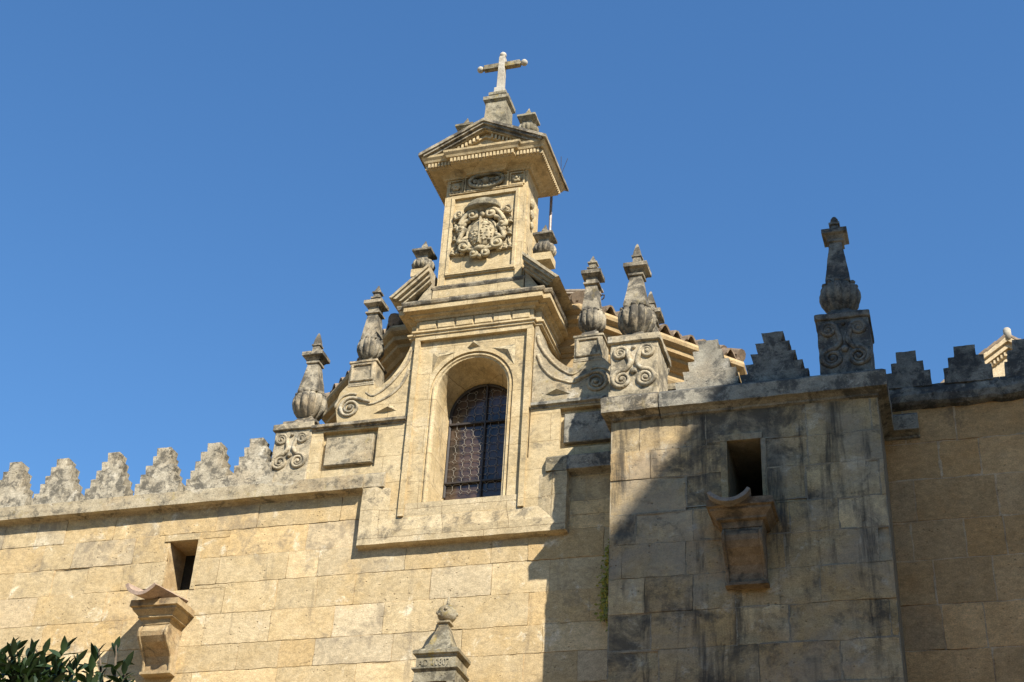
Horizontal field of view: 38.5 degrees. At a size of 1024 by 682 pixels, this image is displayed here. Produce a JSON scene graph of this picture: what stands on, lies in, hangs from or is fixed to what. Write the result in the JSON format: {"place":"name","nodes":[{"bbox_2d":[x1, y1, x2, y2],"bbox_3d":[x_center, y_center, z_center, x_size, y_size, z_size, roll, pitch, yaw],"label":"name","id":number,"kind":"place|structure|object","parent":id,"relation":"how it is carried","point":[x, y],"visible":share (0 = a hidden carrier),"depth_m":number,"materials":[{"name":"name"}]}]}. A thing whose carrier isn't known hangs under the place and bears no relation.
{"place":"outdoors","nodes":[
{"label":"outdoors","id":0,"kind":"place"},
{"bbox_2d":[0,0,1023,497],"label":"sky","id":1,"kind":"structure","parent":0,"point":[194,193],"materials":[{"name":"blue"}]},
{"bbox_2d":[322,290,746,423],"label":"octagonal dome house","id":2,"kind":"structure","parent":0,"point":[681,349],"depth_m":22.78,"materials":[{"name":"stone"}]},
{"bbox_2d":[549,196,552,229],"bbox_3d":[0.607,-1.767,23.505,0.049,2.800,0.046,6,-33,-4],"label":"antenna pole","id":3,"kind":"object","parent":2,"relation":"on","point":[550,212],"visible":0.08,"depth_m":23.68,"materials":[{"name":"metal"}]},
{"bbox_2d":[565,289,603,292],"bbox_3d":[0.936,-0.771,22.796,1.001,0.194,0.080,-8,-35,18],"label":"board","id":4,"kind":"object","parent":2,"relation":"on","point":[574,290],"visible":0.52,"depth_m":22.74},
{"bbox_2d":[940,327,1020,382],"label":"gabled building","id":5,"kind":"structure","parent":0,"point":[995,353],"depth_m":34.41,"materials":[{"name":"stone"}]},
{"bbox_3d":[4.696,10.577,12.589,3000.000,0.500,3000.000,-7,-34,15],"label":"courtyard ground","id":6,"kind":"structure","parent":0,"visible":0},
{"bbox_2d":[0,635,134,681],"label":"orange tree","id":7,"kind":"object","parent":6,"relation":"on","point":[32,667],"visible":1,"depth_m":7.44,"materials":[{"name":"green plant"}]},
{"bbox_2d":[0,451,610,681],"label":"ashlar wall","id":8,"kind":"structure","parent":6,"relation":"on","point":[285,581],"depth_m":19.99,"materials":[{"name":"stone"}]},
{"bbox_2d":[0,461,33,507],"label":"merlon","id":9,"kind":"object","parent":8,"relation":"on","point":[15,486],"visible":0.79,"depth_m":22.36,"materials":[{"name":"stone"}]},
{"bbox_2d":[32,458,83,504],"bbox_3d":[-6.818,2.175,22.242,0.748,0.784,0.228,-7,-34,15],"label":"merlon","id":10,"kind":"object","parent":8,"relation":"on","point":[62,481],"visible":0.82,"depth_m":22.12,"materials":[{"name":"stone"}]},
{"bbox_2d":[84,452,133,499],"bbox_3d":[-6.001,2.073,22.022,0.701,0.804,0.227,-7,-34,15],"label":"merlon","id":11,"kind":"object","parent":8,"relation":"on","point":[112,478],"visible":0.88,"depth_m":21.90,"materials":[{"name":"stone"}]},
{"bbox_2d":[134,447,185,494],"bbox_3d":[-5.179,1.983,21.792,0.729,0.794,0.228,-7,-34,15],"label":"merlon","id":12,"kind":"object","parent":8,"relation":"on","point":[162,474],"visible":0.8,"depth_m":21.67,"materials":[{"name":"stone"}]},
{"bbox_2d":[125,583,194,677],"bbox_3d":[-4.833,3.957,20.068,0.770,1.178,1.054,-7,-34,15],"label":"water spout","id":13,"kind":"object","parent":8,"relation":"attached to","point":[165,616],"visible":1,"depth_m":19.95,"materials":[{"name":"stone"}]},
{"bbox_2d":[185,442,233,490],"bbox_3d":[-4.386,1.892,21.573,0.713,0.795,0.227,-7,-34,15],"label":"merlon","id":14,"kind":"object","parent":8,"relation":"on","point":[212,468],"visible":0.84,"depth_m":21.46,"materials":[{"name":"stone"}]},
{"bbox_2d":[228,438,275,486],"bbox_3d":[-3.724,1.815,21.391,0.738,0.797,0.228,-7,-34,15],"label":"merlon","id":15,"kind":"object","parent":8,"relation":"on","point":[254,466],"visible":0.86,"depth_m":21.27,"materials":[{"name":"stone"}]},
{"bbox_2d":[411,597,470,681],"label":"pinnacle","id":16,"kind":"object","parent":8,"relation":"attached to","point":[441,657],"visible":1,"depth_m":18.42,"materials":[{"name":"beige stone"}]},
{"bbox_2d":[271,118,675,550],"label":"chapel front","id":17,"kind":"structure","parent":8,"relation":"on","point":[476,416],"depth_m":21.25,"materials":[{"name":"beige stone"}]},
{"bbox_2d":[283,333,329,424],"bbox_3d":[-3.004,0.619,22.153,0.559,1.739,0.556,-6,-33,14],"label":"pinnacle","id":18,"kind":"object","parent":17,"relation":"on","point":[309,402],"visible":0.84,"depth_m":21.90,"materials":[{"name":"stone"}]},
{"bbox_2d":[357,286,388,360],"bbox_3d":[-2.104,-0.230,22.370,0.418,1.482,0.421,-7,-34,17],"label":"pinnacle","id":19,"kind":"object","parent":17,"relation":"on","point":[370,345],"visible":0.84,"depth_m":22.22,"materials":[{"name":"stone"}]},
{"bbox_2d":[410,241,436,277],"bbox_3d":[-1.362,-1.241,22.723,0.371,0.751,0.365,-7,-34,15],"label":"urn finial","id":20,"kind":"object","parent":17,"relation":"on","point":[425,254],"visible":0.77,"depth_m":22.63,"materials":[{"name":"beige stone"}]},
{"bbox_2d":[455,118,472,130],"bbox_3d":[-0.751,-3.373,24.124,0.371,0.751,0.365,-7,-34,15],"label":"urn finial","id":21,"kind":"object","parent":17,"relation":"on","point":[461,126],"visible":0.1,"depth_m":24.09,"materials":[{"name":"grey stone"}]},
{"bbox_2d":[442,384,506,499],"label":"window","id":22,"kind":"structure","parent":17,"relation":"in","point":[476,427],"depth_m":21.19,"materials":[{"name":"black glass"}]},
{"bbox_2d":[477,52,527,124],"bbox_3d":[-0.203,-3.984,24.362,0.888,2.172,0.436,-7,-34,15],"label":"stone cross","id":23,"kind":"object","parent":17,"relation":"on","point":[499,105],"visible":0.64,"depth_m":24.25,"materials":[{"name":"white stone"}]},
{"bbox_2d":[517,108,539,131],"bbox_3d":[0.264,-3.490,23.844,0.371,0.751,0.365,-7,-34,15],"label":"urn finial","id":24,"kind":"object","parent":17,"relation":"on","point":[528,119],"visible":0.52,"depth_m":23.78,"materials":[{"name":"grey stone"}]},
{"bbox_2d":[532,225,557,269],"bbox_3d":[0.496,-1.455,22.210,0.371,0.751,0.365,-7,-34,15],"label":"urn finial","id":25,"kind":"object","parent":17,"relation":"on","point":[544,251],"visible":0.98,"depth_m":22.04,"materials":[{"name":"beige stone"}]},
{"bbox_2d":[578,256,605,334],"bbox_3d":[1.182,-0.641,21.489,0.417,1.481,0.420,-7,-34,15],"label":"pinnacle","id":26,"kind":"object","parent":17,"relation":"on","point":[592,318],"visible":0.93,"depth_m":21.30,"materials":[{"name":"stone"}]},
{"bbox_2d":[648,291,669,374],"bbox_3d":[1.980,0.010,20.871,0.557,1.737,0.560,-7,-34,15],"label":"pinnacle","id":27,"kind":"object","parent":17,"relation":"on","point":[658,313],"visible":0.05,"depth_m":21.06,"materials":[{"name":"stone"}]},
{"bbox_2d":[594,539,608,631],"bbox_3d":[1.261,3.094,18.673,0.434,1.285,0.192,-7,-34,15],"label":"hanging creeper","id":28,"kind":"object","parent":8,"relation":"hanging from","point":[604,592],"visible":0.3,"depth_m":18.64,"materials":[{"name":"green plant"}]},
{"bbox_2d":[601,309,919,681],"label":"buttress tower","id":29,"kind":"structure","parent":6,"relation":"on","point":[808,453],"depth_m":17.45,"materials":[{"name":"stone"}]},
{"bbox_2d":[618,244,656,334],"bbox_3d":[1.705,-0.613,20.031,0.556,1.746,0.550,-7,-33,16],"label":"pinnacle","id":30,"kind":"object","parent":29,"relation":"on","point":[636,314],"visible":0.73,"depth_m":19.79,"materials":[{"name":"stone"}]},
{"bbox_2d":[675,339,740,389],"bbox_3d":[2.524,0.401,18.876,0.823,0.808,0.268,-7,-34,15],"label":"merlon","id":31,"kind":"object","parent":29,"relation":"on","point":[710,365],"visible":0.58,"depth_m":18.74,"materials":[{"name":"stone"}]},
{"bbox_2d":[706,487,778,590],"bbox_3d":[2.710,2.336,17.096,0.785,1.041,0.973,-7,-34,15],"label":"water spout","id":32,"kind":"object","parent":29,"relation":"attached to","point":[744,522],"visible":1,"depth_m":16.97,"materials":[{"name":"stone"}]},
{"bbox_2d":[740,331,809,382],"bbox_3d":[3.339,0.299,18.654,0.865,0.825,0.268,-7,-34,15],"label":"merlon","id":33,"kind":"object","parent":29,"relation":"on","point":[775,358],"visible":0.62,"depth_m":18.53,"materials":[{"name":"stone"}]},
{"bbox_2d":[819,217,860,313],"bbox_3d":[4.298,-0.923,19.354,0.560,1.806,0.560,-7,-35,16],"label":"pinnacle","id":34,"kind":"object","parent":29,"relation":"on","point":[840,291],"visible":0.81,"depth_m":19.11,"materials":[{"name":"stone"}]},
{"bbox_2d":[885,376,1023,681],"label":"ashlar wall","id":35,"kind":"structure","parent":6,"relation":"on","point":[956,477],"depth_m":17.84,"materials":[{"name":"stone"}]},
{"bbox_2d":[887,350,931,388],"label":"merlon","id":36,"kind":"object","parent":35,"relation":"on","point":[907,369],"visible":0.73,"depth_m":19.04,"materials":[{"name":"stone"}]},
{"bbox_2d":[943,344,993,383],"bbox_3d":[5.890,0.364,18.989,0.600,0.545,0.306,-7,-34,15],"label":"merlon","id":37,"kind":"object","parent":35,"relation":"on","point":[966,364],"visible":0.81,"depth_m":18.84,"materials":[{"name":"stone"}]},
{"bbox_2d":[1004,339,1023,377],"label":"merlon","id":38,"kind":"object","parent":35,"relation":"on","point":[1014,365],"visible":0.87,"depth_m":18.70,"materials":[{"name":"stone"}]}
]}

